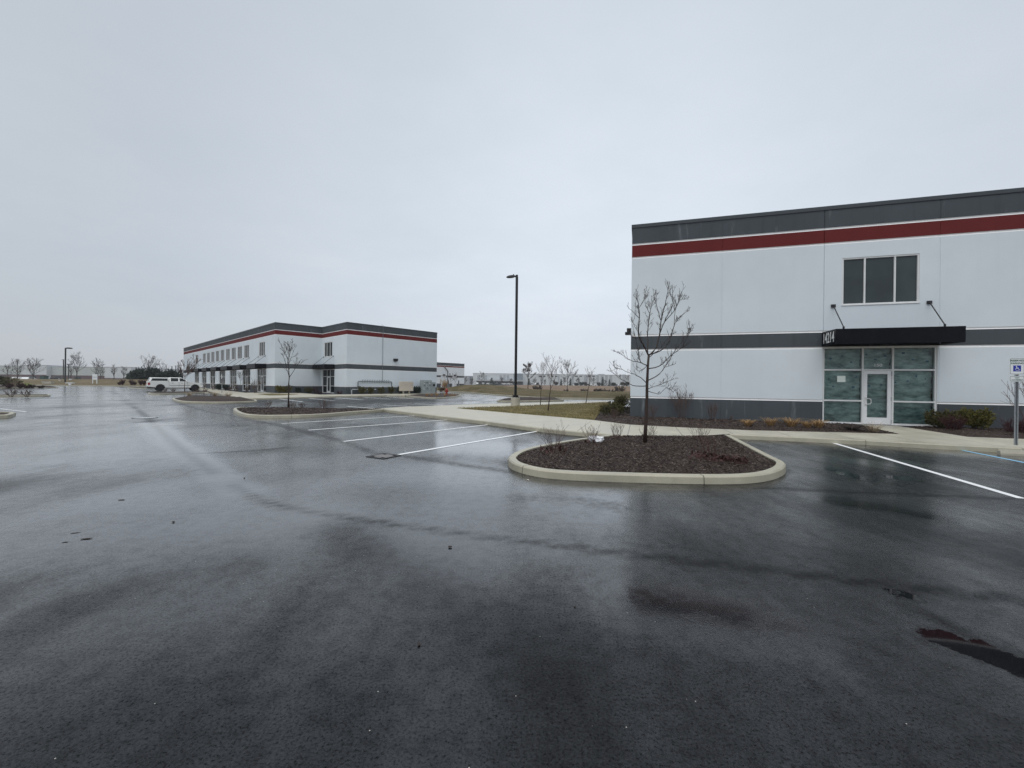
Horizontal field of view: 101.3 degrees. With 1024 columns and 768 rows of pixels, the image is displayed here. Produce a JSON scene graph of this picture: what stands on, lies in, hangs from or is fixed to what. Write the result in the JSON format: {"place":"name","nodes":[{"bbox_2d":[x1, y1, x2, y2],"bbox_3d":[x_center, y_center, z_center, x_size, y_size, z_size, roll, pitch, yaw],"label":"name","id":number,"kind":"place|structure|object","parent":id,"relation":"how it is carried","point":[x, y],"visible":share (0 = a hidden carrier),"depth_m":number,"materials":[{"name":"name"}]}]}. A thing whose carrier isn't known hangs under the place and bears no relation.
{"place":"outdoors","nodes":[
{"label":"outdoors","id":0,"kind":"place"},
{"bbox_2d":[0,385,53,387],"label":"mulch bed","id":1,"kind":"object","parent":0,"point":[1,386],"visible":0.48,"depth_m":65.35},
{"bbox_2d":[0,375,24,385],"bbox_3d":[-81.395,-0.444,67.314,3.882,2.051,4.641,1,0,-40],"label":"olive shrub","id":2,"kind":"object","parent":1,"relation":"on","point":[3,379],"visible":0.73,"depth_m":67.15,"materials":[{"name":"green plant"}]},
{"bbox_2d":[21,365,77,378],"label":"warehouse","id":3,"kind":"structure","parent":0,"point":[45,371],"depth_m":297.00,"materials":[{"name":"grey metal"}]},
{"bbox_2d":[51,366,104,378],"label":"warehouse","id":4,"kind":"structure","parent":0,"point":[83,373],"depth_m":300.00,"materials":[{"name":"grey metal"}]},
{"bbox_2d":[15,379,145,385],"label":"grass strip","id":5,"kind":"object","parent":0,"point":[111,382],"depth_m":104.30,"materials":[{"name":"plant"}]},
{"bbox_2d":[1,364,14,376],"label":"bare tree","id":6,"kind":"object","parent":5,"relation":"on","point":[8,367],"visible":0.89,"depth_m":121.96,"materials":[{"name":"grey plant"}]},
{"bbox_2d":[10,359,25,378],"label":"bare tree","id":7,"kind":"object","parent":5,"relation":"on","point":[16,361],"visible":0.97,"depth_m":117.94,"materials":[{"name":"grey plant"}]},
{"bbox_2d":[23,356,46,378],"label":"bare tree","id":8,"kind":"object","parent":5,"relation":"on","point":[36,365],"visible":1,"depth_m":115.93,"materials":[{"name":"grey plant"}]},
{"bbox_2d":[64,347,72,381],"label":"lamp post","id":9,"kind":"object","parent":5,"relation":"on","point":[65,364],"visible":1,"depth_m":96.91,"materials":[{"name":"black metal"}]},
{"bbox_2d":[70,352,86,378],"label":"bare tree","id":10,"kind":"object","parent":5,"relation":"on","point":[78,362],"visible":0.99,"depth_m":123.79,"materials":[{"name":"grey plant"}]},
{"bbox_2d":[91,358,103,373],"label":"bare tree","id":11,"kind":"object","parent":5,"relation":"on","point":[96,367],"visible":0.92,"depth_m":126.07,"materials":[{"name":"grey plant"}]},
{"bbox_2d":[124,366,146,379],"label":"evergreen bush","id":12,"kind":"object","parent":5,"relation":"on","point":[136,373],"visible":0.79,"depth_m":114.71,"materials":[{"name":"green plant"}]},
{"bbox_2d":[140,356,163,369],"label":"bare tree","id":13,"kind":"object","parent":5,"relation":"on","point":[148,362],"visible":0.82,"depth_m":119.73,"materials":[{"name":"grey plant"}]},
{"bbox_2d":[142,366,162,379],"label":"evergreen bush","id":14,"kind":"object","parent":5,"relation":"on","point":[152,372],"visible":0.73,"depth_m":114.81,"materials":[{"name":"green plant"}]},
{"bbox_2d":[156,369,182,377],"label":"evergreen bush","id":15,"kind":"object","parent":5,"relation":"on","point":[169,373],"visible":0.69,"depth_m":114.97,"materials":[{"name":"green plant"}]},
{"bbox_2d":[104,367,182,378],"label":"warehouse","id":16,"kind":"structure","parent":0,"point":[108,374],"depth_m":298.00,"materials":[{"name":"grey metal"}]},
{"bbox_2d":[199,388,419,397],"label":"sidewalk","id":17,"kind":"structure","parent":0,"point":[246,395],"depth_m":46.46,"materials":[{"name":"concrete"}]},
{"bbox_2d":[249,378,261,392],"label":"bare shrub","id":18,"kind":"object","parent":17,"relation":"on","point":[254,387],"visible":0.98,"depth_m":51.25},
{"bbox_2d":[275,386,284,392],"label":"evergreen shrub","id":19,"kind":"object","parent":17,"relation":"on","point":[279,389],"visible":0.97,"depth_m":51.58,"materials":[{"name":"green plant"}]},
{"bbox_2d":[399,382,412,393],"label":"utility cabinet","id":20,"kind":"object","parent":17,"relation":"on","point":[405,386],"visible":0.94,"depth_m":55.15,"materials":[{"name":"metal"}]},
{"bbox_2d":[413,386,420,393],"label":"evergreen shrub","id":21,"kind":"object","parent":17,"relation":"on","point":[416,389],"visible":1,"depth_m":57.40,"materials":[{"name":"green plant"}]},
{"bbox_2d":[420,380,431,393],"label":"meter cabinet","id":22,"kind":"object","parent":17,"relation":"on","point":[426,386],"visible":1,"depth_m":58.01,"materials":[{"name":"metal"}]},
{"bbox_2d":[397,408,592,429],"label":"sidewalk","id":23,"kind":"structure","parent":0,"point":[551,422],"depth_m":17.86,"materials":[{"name":"concrete"}]},
{"bbox_2d":[384,401,607,409],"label":"sidewalk","id":24,"kind":"structure","parent":0,"point":[457,406],"depth_m":27.54,"materials":[{"name":"concrete"}]},
{"bbox_2d":[506,274,519,405],"bbox_3d":[0.077,-2.931,28.162,1.042,8.903,0.620,1,0,-19],"label":"lamp post","id":25,"kind":"object","parent":24,"relation":"on","point":[515,400],"visible":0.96,"depth_m":28.16,"materials":[{"name":"metal"}]},
{"bbox_2d":[0,385,1023,767],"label":"parking lot","id":26,"kind":"structure","parent":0,"point":[298,593],"depth_m":3.01,"materials":[{"name":"asphalt"}]},
{"bbox_2d":[0,412,15,417],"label":"kerb","id":27,"kind":"structure","parent":26,"relation":"on","point":[10,414],"depth_m":16.62,"materials":[{"name":"concrete"}]},
{"bbox_2d":[0,394,50,396],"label":"kerb","id":28,"kind":"structure","parent":26,"relation":"on","point":[32,395],"depth_m":35.97,"materials":[{"name":"concrete"}]},
{"bbox_2d":[145,377,203,390],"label":"pickup truck","id":29,"kind":"object","parent":26,"relation":"on","point":[158,384],"visible":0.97,"depth_m":59.81,"materials":[{"name":"white paint"}]},
{"bbox_2d":[148,391,212,394],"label":"kerb","id":30,"kind":"structure","parent":26,"relation":"on","point":[151,393],"depth_m":45.98,"materials":[{"name":"concrete"}]},
{"bbox_2d":[154,391,209,393],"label":"mulch bed","id":31,"kind":"object","parent":26,"relation":"on","point":[179,392],"visible":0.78,"depth_m":48.65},
{"bbox_2d":[177,355,198,390],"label":"bare tree","id":32,"kind":"object","parent":31,"relation":"on","point":[187,368],"visible":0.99,"depth_m":55.38,"materials":[{"name":"brown plant"}]},
{"bbox_2d":[175,395,253,401],"bbox_3d":[-22.988,1.036,32.464,4.517,0.287,9.870,1,0,-45],"label":"mulch bed","id":33,"kind":"object","parent":26,"relation":"on","point":[202,398],"visible":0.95,"depth_m":30.13,"materials":[{"name":"wood"}]},
{"bbox_2d":[172,398,256,403],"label":"kerb","id":34,"kind":"structure","parent":26,"relation":"on","point":[199,402],"depth_m":28.85,"materials":[{"name":"concrete"}]},
{"bbox_2d":[278,337,306,406],"bbox_3d":[-12.499,-0.643,23.588,1.451,3.849,1.243,1,0,0],"label":"bare tree","id":35,"kind":"object","parent":26,"relation":"on","point":[289,350],"visible":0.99,"depth_m":23.55,"materials":[{"name":"brown plant"}]},
{"bbox_2d":[198,389,404,399],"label":"kerb","id":36,"kind":"structure","parent":26,"relation":"on","point":[312,397],"depth_m":41.98,"materials":[{"name":"concrete"}]},
{"bbox_2d":[238,407,375,414],"bbox_3d":[-10.849,1.261,20.461,7.596,0.129,5.292,1,0,0],"label":"mulch bed","id":37,"kind":"object","parent":26,"relation":"on","point":[276,413],"visible":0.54,"depth_m":19.50,"materials":[{"name":"soil"}]},
{"bbox_2d":[233,407,383,417],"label":"kerb","id":38,"kind":"structure","parent":26,"relation":"on","point":[238,412],"depth_m":18.70,"materials":[{"name":"concrete"}]},
{"bbox_2d":[17,384,629,399],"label":"kerb","id":39,"kind":"structure","parent":26,"relation":"on","point":[439,391],"depth_m":59.79,"materials":[{"name":"concrete"}]},
{"bbox_2d":[314,420,438,429],"bbox_3d":[-4.619,1.491,15.736,0.115,0.001,5.930,1,0,40],"label":"painted line","id":40,"kind":"object","parent":26,"relation":"on","point":[372,425],"visible":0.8,"depth_m":15.15,"materials":[{"name":"white paint"}]},
{"bbox_2d":[366,453,400,458],"bbox_3d":[-2.708,1.511,8.864,0.507,0.010,0.505,1,0,30],"label":"drain grate","id":41,"kind":"object","parent":26,"relation":"on","point":[383,455],"visible":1,"depth_m":8.87,"materials":[{"name":"metal"}]},
{"bbox_2d":[344,425,482,441],"bbox_3d":[-2.628,1.515,13.531,0.115,0.001,6.213,1,0,35],"label":"painted line","id":42,"kind":"object","parent":26,"relation":"on","point":[409,433],"visible":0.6,"depth_m":12.75,"materials":[{"name":"white paint"}]},
{"bbox_2d":[405,393,460,398],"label":"kerb","id":43,"kind":"structure","parent":26,"relation":"on","point":[459,395],"depth_m":44.06,"materials":[{"name":"concrete"}]},
{"bbox_2d":[409,393,458,396],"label":"mulch bed","id":44,"kind":"object","parent":26,"relation":"on","point":[434,395],"visible":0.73,"depth_m":48.67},
{"bbox_2d":[432,382,435,393],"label":"switch cabinet","id":45,"kind":"object","parent":44,"relation":"on","point":[433,387],"visible":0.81,"depth_m":58.92,"materials":[{"name":"metal"}]},
{"bbox_2d":[439,378,448,390],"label":"dry shrub","id":46,"kind":"object","parent":44,"relation":"on","point":[444,383],"visible":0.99,"depth_m":73.87,"materials":[{"name":"brown plant"}]},
{"bbox_2d":[399,431,536,454],"bbox_3d":[-0.724,1.537,11.618,0.115,0.001,6.143,1,0,34],"label":"painted line","id":47,"kind":"object","parent":26,"relation":"on","point":[462,443],"visible":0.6,"depth_m":10.68,"materials":[{"name":"white paint"}]},
{"bbox_2d":[381,401,610,411],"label":"kerb","id":48,"kind":"structure","parent":26,"relation":"on","point":[385,410],"depth_m":27.02,"materials":[{"name":"concrete"}]},
{"bbox_2d":[497,399,563,401],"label":"kerb","id":49,"kind":"structure","parent":26,"relation":"on","point":[532,400],"depth_m":37.77,"materials":[{"name":"concrete"}]},
{"bbox_2d":[500,397,560,400],"bbox_3d":[1.850,1.342,39.278,6.143,0.270,5.799,1,0,0],"label":"mulch bed","id":50,"kind":"object","parent":26,"relation":"on","point":[531,398],"visible":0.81,"depth_m":38.83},
{"bbox_2d":[516,436,775,473],"bbox_3d":[3.212,1.442,9.689,6.281,0.104,5.727,1,0,0],"label":"mulch bed","id":51,"kind":"object","parent":26,"relation":"on","point":[647,464],"visible":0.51,"depth_m":7.89,"materials":[{"name":"wood"}]},
{"bbox_2d":[539,423,567,453],"bbox_3d":[0.889,1.100,8.859,0.720,0.740,0.731,1,0,0],"label":"bare shrub","id":52,"kind":"object","parent":51,"relation":"on","point":[552,448],"visible":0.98,"depth_m":8.82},
{"bbox_2d":[581,422,600,443],"bbox_3d":[1.876,1.173,10.081,0.485,0.559,0.436,1,0,24],"label":"bare shrub","id":53,"kind":"object","parent":51,"relation":"on","point":[591,434],"visible":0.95,"depth_m":10.03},
{"bbox_2d":[589,435,603,442],"bbox_3d":[2.030,1.320,10.161,0.390,0.173,0.246,1,0,17],"label":"plastic bag","id":54,"kind":"object","parent":51,"relation":"on","point":[599,439],"visible":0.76,"depth_m":10.08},
{"bbox_2d":[610,421,625,438],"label":"bare shrub","id":55,"kind":"object","parent":51,"relation":"on","point":[617,432],"visible":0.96,"depth_m":11.04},
{"bbox_2d":[608,278,693,442],"bbox_3d":[3.438,-0.565,10.263,2.262,4.098,1.185,1,0,0],"label":"bare tree","id":56,"kind":"object","parent":51,"relation":"on","point":[646,393],"visible":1,"depth_m":10.25,"materials":[{"name":"brown plant"}]},
{"bbox_2d":[685,422,713,440],"bbox_3d":[4.771,1.190,10.709,0.616,0.573,0.638,1,0,39],"label":"bare shrub","id":57,"kind":"object","parent":51,"relation":"on","point":[698,436],"visible":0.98,"depth_m":10.69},
{"bbox_2d":[687,437,728,461],"bbox_3d":[3.815,1.250,8.094,0.814,0.490,0.783,1,0,0],"label":"bare shrub","id":58,"kind":"object","parent":51,"relation":"on","point":[697,454],"visible":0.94,"depth_m":8.08,"materials":[{"name":"plant"}]},
{"bbox_2d":[721,454,748,463],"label":"bare shrub","id":59,"kind":"object","parent":51,"relation":"on","point":[737,460],"visible":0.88,"depth_m":7.79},
{"bbox_2d":[508,434,785,483],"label":"kerb","id":60,"kind":"structure","parent":26,"relation":"on","point":[777,470],"depth_m":6.82,"materials":[{"name":"concrete"}]},
{"bbox_2d":[388,410,1023,451],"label":"kerb","id":61,"kind":"structure","parent":26,"relation":"on","point":[852,441],"depth_m":12.09,"materials":[{"name":"concrete"}]},
{"bbox_2d":[833,443,1022,497],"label":"painted line","id":62,"kind":"object","parent":26,"relation":"on","point":[998,491],"visible":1,"depth_m":7.64,"materials":[{"name":"white paint"}]},
{"bbox_2d":[962,450,1023,462],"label":"painted line","id":63,"kind":"object","parent":26,"relation":"on","point":[992,456],"visible":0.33,"depth_m":9.78,"materials":[{"name":"blue paint"}]},
{"bbox_2d":[997,449,1023,455],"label":"wheel stop","id":64,"kind":"object","parent":26,"relation":"on","point":[1008,452],"visible":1,"depth_m":9.98,"materials":[{"name":"concrete"}]},
{"bbox_2d":[0,0,1023,375],"label":"sky","id":65,"kind":"structure","parent":0,"point":[175,175],"materials":[{"name":"grey"}]},
{"bbox_2d":[437,384,630,397],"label":"grass bank","id":66,"kind":"structure","parent":0,"point":[496,389],"depth_m":67.23,"materials":[{"name":"plant"}]},
{"bbox_2d":[555,359,577,391],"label":"bare tree","id":67,"kind":"object","parent":66,"relation":"on","point":[565,366],"visible":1,"depth_m":83.97,"materials":[{"name":"grey plant"}]},
{"bbox_2d":[460,403,607,419],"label":"lawn","id":68,"kind":"structure","parent":0,"point":[539,407],"depth_m":22.95,"materials":[{"name":"plant"}]},
{"bbox_2d":[535,359,547,404],"bbox_3d":[2.044,-0.207,28.762,0.830,3.406,1.225,1,0,20],"label":"bare tree","id":69,"kind":"object","parent":68,"relation":"on","point":[541,377],"visible":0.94,"depth_m":28.66,"materials":[{"name":"brown plant"}]},
{"bbox_2d":[541,353,560,410],"bbox_3d":[2.097,-0.116,22.498,1.142,3.228,0.990,1,0,0],"label":"bare tree","id":70,"kind":"object","parent":68,"relation":"on","point":[551,373],"visible":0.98,"depth_m":22.55,"materials":[{"name":"brown plant"}]},
{"bbox_2d":[585,368,594,402],"bbox_3d":[6.309,-0.025,34.178,0.919,3.155,0.784,1,0,34],"label":"bare tree","id":71,"kind":"object","parent":68,"relation":"on","point":[589,375],"visible":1,"depth_m":34.17,"materials":[{"name":"brown plant"}]},
{"bbox_2d":[503,385,629,391],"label":"field","id":72,"kind":"structure","parent":0,"point":[570,388],"depth_m":171.11,"materials":[{"name":"plant"}]},
{"bbox_2d":[473,373,522,384],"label":"warehouse","id":73,"kind":"structure","parent":72,"relation":"on","point":[506,377],"depth_m":345.88,"materials":[{"name":"grey metal"}]},
{"bbox_2d":[521,361,536,379],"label":"bare tree","id":74,"kind":"object","parent":72,"relation":"on","point":[528,366],"visible":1,"depth_m":96.00,"materials":[{"name":"brown plant"}]},
{"bbox_2d":[523,373,630,385],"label":"warehouse","id":75,"kind":"structure","parent":72,"relation":"on","point":[598,378],"depth_m":360.00,"materials":[{"name":"grey metal"}]},
{"bbox_2d":[595,407,895,433],"bbox_3d":[10.012,1.511,22.099,10.347,0.098,16.970,1,0,16],"label":"mulch bed","id":76,"kind":"object","parent":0,"point":[762,428],"visible":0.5,"depth_m":15.41,"materials":[{"name":"soil"}]},
{"bbox_2d":[599,400,624,414],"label":"yew shrub","id":77,"kind":"object","parent":76,"relation":"on","point":[612,405],"visible":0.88,"depth_m":19.68,"materials":[{"name":"green plant"}]},
{"bbox_2d":[613,395,629,410],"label":"yew shrub","id":78,"kind":"object","parent":76,"relation":"on","point":[622,400],"visible":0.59,"depth_m":22.42,"materials":[{"name":"green plant"}]},
{"bbox_2d":[237,406,1023,473],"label":"mulch chips","id":79,"kind":"object","parent":76,"relation":"on","point":[672,438],"visible":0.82,"depth_m":9.27,"materials":[{"name":"wood"}]},
{"bbox_2d":[648,404,660,418],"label":"bare shrub","id":80,"kind":"object","parent":76,"relation":"on","point":[653,412],"visible":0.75,"depth_m":17.48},
{"bbox_2d":[667,383,693,418],"bbox_3d":[7.273,0.737,18.168,1.216,1.579,1.077,1,0,35],"label":"bare shrub","id":81,"kind":"object","parent":76,"relation":"on","point":[675,403],"visible":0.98,"depth_m":18.15,"materials":[{"name":"plant"}]},
{"bbox_2d":[703,402,718,419],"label":"bare shrub","id":82,"kind":"object","parent":76,"relation":"on","point":[711,410],"visible":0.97,"depth_m":17.32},
{"bbox_2d":[801,420,817,427],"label":"ornamental grass","id":83,"kind":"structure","parent":76,"relation":"on","point":[807,425],"depth_m":14.55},
{"bbox_2d":[810,419,827,427],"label":"ornamental grass","id":84,"kind":"object","parent":76,"relation":"on","point":[818,425],"depth_m":14.55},
{"bbox_2d":[739,419,754,425],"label":"ornamental grass","id":85,"kind":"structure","parent":0,"point":[747,423],"depth_m":14.81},
{"bbox_2d":[760,416,779,425],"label":"ornamental grass","id":86,"kind":"object","parent":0,"point":[771,422],"depth_m":15.02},
{"bbox_2d":[776,417,798,426],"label":"ornamental grass","id":87,"kind":"object","parent":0,"point":[791,423],"depth_m":14.94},
{"bbox_2d":[569,420,1023,447],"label":"sidewalk","id":88,"kind":"structure","parent":0,"point":[906,434],"depth_m":12.91,"materials":[{"name":"concrete"}]},
{"bbox_2d":[1009,358,1023,444],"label":"parking sign","id":89,"kind":"object","parent":88,"relation":"on","point":[1016,367],"visible":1,"depth_m":10.93,"materials":[{"name":"metal"}]},
{"bbox_2d":[837,423,869,430],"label":"ornamental grass","id":90,"kind":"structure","parent":0,"point":[854,428],"depth_m":13.98,"materials":[{"name":"brown plant"}]},
{"bbox_2d":[863,421,887,431],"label":"ornamental grass","id":91,"kind":"object","parent":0,"point":[871,428],"depth_m":13.68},
{"bbox_2d":[909,426,1023,438],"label":"mulch bed","id":92,"kind":"object","parent":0,"point":[1001,433],"visible":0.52,"depth_m":13.82,"materials":[{"name":"wood"}]},
{"bbox_2d":[922,408,961,427],"bbox_3d":[15.596,1.274,15.263,0.848,0.811,1.009,1,0,0],"label":"juniper shrub","id":93,"kind":"object","parent":92,"relation":"on","point":[932,419],"visible":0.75,"depth_m":15.21,"materials":[{"name":"green plant"}]},
{"bbox_2d":[939,413,968,428],"bbox_3d":[15.415,1.320,14.643,0.890,0.659,0.854,1,0,0],"label":"barberry shrub","id":94,"kind":"object","parent":92,"relation":"on","point":[958,423],"visible":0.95,"depth_m":14.59,"materials":[{"name":"plant"}]},
{"bbox_2d":[956,406,995,428],"bbox_3d":[16.397,1.223,14.904,0.932,0.925,1.095,1,0,-41],"label":"juniper shrub","id":95,"kind":"object","parent":92,"relation":"on","point":[980,419],"visible":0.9,"depth_m":14.73,"materials":[{"name":"green plant"}]},
{"bbox_2d":[996,415,1023,432],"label":"barberry shrub","id":96,"kind":"object","parent":92,"relation":"on","point":[1011,428],"visible":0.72,"depth_m":13.66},
{"bbox_2d":[1001,375,1023,416],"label":"bare shrub","id":97,"kind":"object","parent":92,"relation":"on","point":[1013,395],"visible":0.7,"depth_m":14.38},
{"label":"ground","id":98,"kind":"structure","parent":0,"visible":0},
{"bbox_2d":[0,365,21,376],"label":"warehouse","id":99,"kind":"structure","parent":98,"relation":"on","point":[2,373],"depth_m":300.00,"materials":[{"name":"grey metal"}]},
{"bbox_2d":[183,322,436,393],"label":"office building","id":100,"kind":"structure","parent":98,"relation":"on","point":[347,357],"depth_m":55.14,"materials":[{"name":"stone"}]},
{"bbox_2d":[226,348,229,360],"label":"window","id":101,"kind":"structure","parent":100,"relation":"in","point":[227,350],"depth_m":68.00,"materials":[{"name":"grey glass"}]},
{"bbox_2d":[232,347,235,359],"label":"window","id":102,"kind":"structure","parent":100,"relation":"in","point":[233,349],"depth_m":65.45,"materials":[{"name":"grey glass"}]},
{"bbox_2d":[238,346,241,358],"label":"window","id":103,"kind":"structure","parent":100,"relation":"in","point":[240,347],"depth_m":63.10,"materials":[{"name":"grey glass"}]},
{"bbox_2d":[244,345,248,358],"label":"window","id":104,"kind":"structure","parent":100,"relation":"in","point":[246,347],"depth_m":60.88,"materials":[{"name":"grey glass"}]},
{"bbox_2d":[259,342,264,356],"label":"window","id":105,"kind":"structure","parent":100,"relation":"in","point":[262,344],"depth_m":55.84,"materials":[{"name":"grey glass"}]},
{"bbox_2d":[324,342,331,356],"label":"window","id":106,"kind":"structure","parent":100,"relation":"in","point":[328,345],"depth_m":54.86,"materials":[{"name":"grey glass"}]},
{"bbox_2d":[327,377,329,392],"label":"door","id":107,"kind":"structure","parent":100,"relation":"in","point":[328,378],"depth_m":54.78,"materials":[{"name":"white metal"}]},
{"bbox_2d":[437,362,463,387],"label":"industrial building","id":108,"kind":"structure","parent":98,"relation":"on","point":[445,371],"depth_m":150.10,"materials":[{"name":"stone"}]},
{"bbox_2d":[464,376,472,384],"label":"warehouse","id":109,"kind":"structure","parent":98,"relation":"on","point":[467,382],"depth_m":400.00,"materials":[{"name":"grey metal"}]},
{"bbox_2d":[625,187,1023,428],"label":"office building","id":110,"kind":"structure","parent":98,"relation":"on","point":[906,312],"depth_m":16.93,"materials":[{"name":"stone"}]},
{"bbox_2d":[863,371,891,424],"bbox_3d":[14.376,0.518,16.520,0.928,2.099,0.166,1,0,17],"label":"door","id":111,"kind":"structure","parent":110,"relation":"in","point":[866,419],"depth_m":16.51,"materials":[{"name":"white paint"}]},
{"bbox_2d":[841,253,919,305],"bbox_3d":[14.439,-4.082,16.508,2.540,1.910,0.145,1,0,17],"label":"window","id":112,"kind":"structure","parent":110,"relation":"in","point":[889,279],"depth_m":16.51,"materials":[{"name":"glass"}]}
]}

